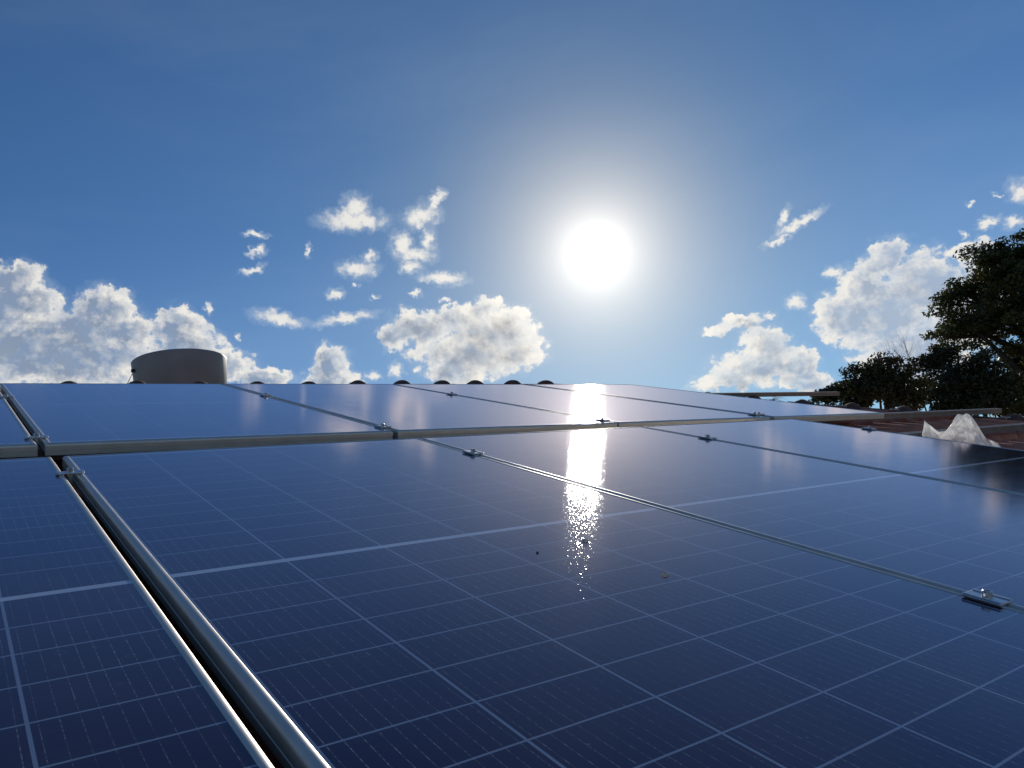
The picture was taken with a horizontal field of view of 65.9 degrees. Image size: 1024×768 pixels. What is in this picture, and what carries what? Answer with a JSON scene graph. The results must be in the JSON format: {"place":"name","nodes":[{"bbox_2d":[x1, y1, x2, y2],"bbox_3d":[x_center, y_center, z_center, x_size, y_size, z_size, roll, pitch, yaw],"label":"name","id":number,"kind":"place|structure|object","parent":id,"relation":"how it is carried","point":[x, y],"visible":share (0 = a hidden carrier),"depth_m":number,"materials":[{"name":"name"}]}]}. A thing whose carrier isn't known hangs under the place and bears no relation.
{"place":"outdoors","nodes":[
{"label":"outdoors","id":0,"kind":"place"},
{"bbox_2d":[0,0,1023,417],"label":"sky","id":1,"kind":"structure","parent":0,"point":[713,196],"materials":[{"name":"blue"}]},
{"label":"mounting rail","id":2,"kind":"object","parent":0,"visible":0},
{"bbox_2d":[0,457,273,767],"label":"solar panel","id":3,"kind":"object","parent":2,"relation":"attached to","point":[100,666],"visible":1,"depth_m":0.85,"materials":[{"name":"glass"}]},
{"bbox_2d":[55,467,84,486],"bbox_3d":[-1.002,0.211,1.790,0.056,0.043,0.026,0,5,-36],"label":"panel clamp","id":4,"kind":"object","parent":3,"relation":"attached to","point":[69,472],"visible":0.99,"depth_m":1.78,"materials":[{"name":"metal"}]},
{"bbox_2d":[62,438,1023,767],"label":"solar panel","id":5,"kind":"object","parent":2,"relation":"attached to","point":[410,602],"visible":0.98,"depth_m":1.02,"materials":[{"name":"glass"}]},
{"bbox_2d":[420,427,1023,611],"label":"solar panel","id":6,"kind":"object","parent":2,"relation":"attached to","point":[955,537],"visible":0.83,"depth_m":1.91,"materials":[{"name":"glass"}]},
{"bbox_2d":[962,588,1012,606],"bbox_3d":[0.716,0.333,1.191,0.040,0.043,0.056,0,5,-36],"label":"panel clamp","id":7,"kind":"object","parent":2,"relation":"attached to","point":[986,596],"visible":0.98,"depth_m":1.18,"materials":[{"name":"silver metal"}]},
{"bbox_3d":[-5.127,4.329,13.002,1.700,7.889,1.700,0,-15,-36],"label":"water tower","id":8,"kind":"object","parent":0,"visible":0},
{"bbox_2d":[131,348,226,384],"bbox_3d":[-5.839,0.033,13.923,1.610,1.010,1.580,0,-15,-36],"label":"water tank","id":9,"kind":"object","parent":8,"relation":"on","point":[181,366],"visible":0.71,"depth_m":13.32,"materials":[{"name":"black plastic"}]},
{"label":"ground","id":10,"kind":"structure","parent":0,"visible":0},
{"bbox_2d":[0,380,1023,767],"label":"house","id":11,"kind":"structure","parent":10,"relation":"on","point":[1012,440],"depth_m":4.57,"materials":[{"name":"ceramic"}]},
{"bbox_2d":[7,391,839,407],"bbox_3d":[-2.537,0.111,2.914,13.180,0.085,0.045,0,5,-36],"label":"mounting rail","id":12,"kind":"object","parent":11,"relation":"attached to","point":[769,394],"visible":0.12,"depth_m":6.27,"materials":[{"name":"metal"}]},
{"bbox_2d":[0,408,1001,459],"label":"mounting rail","id":13,"kind":"object","parent":11,"relation":"attached to","point":[910,415],"visible":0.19,"depth_m":4.98,"materials":[{"name":"metal"}]},
{"bbox_2d":[0,392,37,457],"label":"solar panel","id":14,"kind":"object","parent":13,"relation":"attached to","point":[14,442],"visible":1,"depth_m":2.17,"materials":[{"name":"glass"}]},
{"bbox_2d":[0,394,13,400],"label":"panel clamp","id":15,"kind":"object","parent":14,"relation":"attached to","point":[5,396],"visible":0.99,"depth_m":3.15,"materials":[{"name":"silver metal"}]},
{"bbox_2d":[24,433,48,445],"bbox_3d":[-1.306,0.156,2.167,0.056,0.043,0.026,0,4,-36],"label":"panel clamp","id":16,"kind":"object","parent":13,"relation":"attached to","point":[35,436],"visible":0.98,"depth_m":2.16,"materials":[{"name":"silver metal"}]},
{"bbox_2d":[0,383,392,455],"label":"solar panel","id":17,"kind":"object","parent":13,"relation":"attached to","point":[79,418],"visible":0.99,"depth_m":2.74,"materials":[{"name":"glass"}]},
{"bbox_2d":[374,423,390,428],"bbox_3d":[-0.453,0.159,2.766,0.040,0.043,0.056,0,4,-36],"label":"panel clamp","id":18,"kind":"object","parent":13,"relation":"attached to","point":[383,425],"visible":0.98,"depth_m":2.75,"materials":[{"name":"silver metal"}]},
{"bbox_2d":[224,384,616,438],"bbox_3d":[-0.577,0.095,3.832,1.022,0.036,2.064,0,4,-36],"label":"solar panel","id":19,"kind":"object","parent":13,"relation":"attached to","point":[403,412],"visible":0.88,"depth_m":3.43,"materials":[{"name":"glass"}]},
{"bbox_2d":[393,384,769,427],"bbox_3d":[0.260,0.097,4.441,1.022,0.036,2.063,0,4,-36],"label":"solar panel","id":20,"kind":"object","parent":13,"relation":"attached to","point":[624,412],"visible":0.77,"depth_m":4.12,"materials":[{"name":"glass"}]},
{"bbox_2d":[595,416,609,420],"bbox_3d":[0.385,0.161,3.375,0.040,0.043,0.056,0,4,-36],"label":"panel clamp","id":21,"kind":"object","parent":13,"relation":"attached to","point":[603,418],"visible":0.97,"depth_m":3.37,"materials":[{"name":"silver metal"}]},
{"bbox_2d":[527,384,883,420],"bbox_3d":[1.119,0.099,5.065,1.022,0.037,2.063,0,4,-36],"label":"solar panel","id":22,"kind":"object","parent":13,"relation":"attached to","point":[773,410],"visible":0.81,"depth_m":4.74,"materials":[{"name":"glass"}]},
{"bbox_2d":[748,412,764,414],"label":"panel clamp","id":23,"kind":"object","parent":13,"relation":"attached to","point":[755,413],"visible":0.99,"depth_m":3.98,"materials":[{"name":"silver metal"}]},
{"bbox_2d":[80,423,1023,514],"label":"mounting rail","id":24,"kind":"object","parent":11,"relation":"attached to","point":[1016,427],"visible":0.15,"depth_m":4.26,"materials":[{"name":"metal"}]},
{"bbox_2d":[462,448,483,455],"bbox_3d":[-0.116,0.213,2.336,0.040,0.043,0.056,0,5,-36],"label":"panel clamp","id":25,"kind":"object","parent":24,"relation":"attached to","point":[472,451],"visible":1,"depth_m":2.33,"materials":[{"name":"metal"}]},
{"bbox_2d":[698,434,716,439],"bbox_3d":[0.724,0.209,2.929,0.040,0.043,0.056,0,5,-36],"label":"panel clamp","id":26,"kind":"object","parent":24,"relation":"attached to","point":[707,436],"visible":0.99,"depth_m":2.92,"materials":[{"name":"silver metal"}]},
{"bbox_2d":[643,419,1023,494],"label":"solar panel","id":27,"kind":"object","parent":24,"relation":"attached to","point":[989,467],"visible":0.75,"depth_m":2.86,"materials":[{"name":"glass"}]},
{"bbox_2d":[862,426,875,429],"bbox_3d":[1.580,0.207,3.498,0.038,0.043,0.050,0,5,-36],"label":"panel clamp","id":28,"kind":"object","parent":24,"relation":"attached to","point":[869,427],"visible":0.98,"depth_m":3.49,"materials":[{"name":"metal"}]},
{"bbox_2d":[922,414,999,446],"bbox_3d":[2.042,0.274,3.591,0.320,0.274,0.236,-16,-14,28],"label":"plastic bag","id":29,"kind":"object","parent":11,"relation":"on","point":[965,428],"visible":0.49,"depth_m":3.58,"materials":[{"name":"white plastic"}]},
{"bbox_2d":[808,384,850,405],"bbox_3d":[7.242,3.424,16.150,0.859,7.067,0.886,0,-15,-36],"label":"shrub","id":30,"kind":"object","parent":10,"relation":"on","point":[844,390],"visible":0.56,"depth_m":16.69,"materials":[{"name":"green plant"}]},
{"bbox_2d":[831,351,937,408],"bbox_3d":[8.942,3.070,17.604,2.421,7.840,1.277,-15,-13,24],"label":"tree","id":31,"kind":"object","parent":10,"relation":"on","point":[877,381],"visible":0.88,"depth_m":17.99,"materials":[{"name":"green plant"}]},
{"bbox_2d":[873,333,920,368],"bbox_3d":[11.737,2.856,21.887,1.260,9.148,0.801,-15,-13,26],"label":"bare tree","id":32,"kind":"object","parent":10,"relation":"on","point":[895,352],"visible":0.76,"depth_m":22.58,"materials":[{"name":"plant"}]},
{"bbox_2d":[906,344,965,410],"bbox_3d":[11.381,2.947,19.771,1.854,8.213,1.057,-15,-14,27],"label":"tree","id":33,"kind":"object","parent":10,"relation":"on","point":[936,359],"visible":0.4,"depth_m":20.31,"materials":[{"name":"green plant"}]},
{"bbox_2d":[919,228,1023,383],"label":"tree","id":34,"kind":"object","parent":10,"relation":"on","point":[993,315],"visible":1,"depth_m":20.35,"materials":[{"name":"green plant"}]},
{"bbox_2d":[925,349,1023,416],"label":"tree","id":35,"kind":"object","parent":10,"relation":"on","point":[975,381],"visible":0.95,"depth_m":18.79,"materials":[{"name":"green plant"}]},
{"bbox_2d":[990,353,1023,417],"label":"tree","id":36,"kind":"object","parent":10,"relation":"on","point":[1019,410],"visible":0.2,"depth_m":21.48,"materials":[{"name":"green plant"}]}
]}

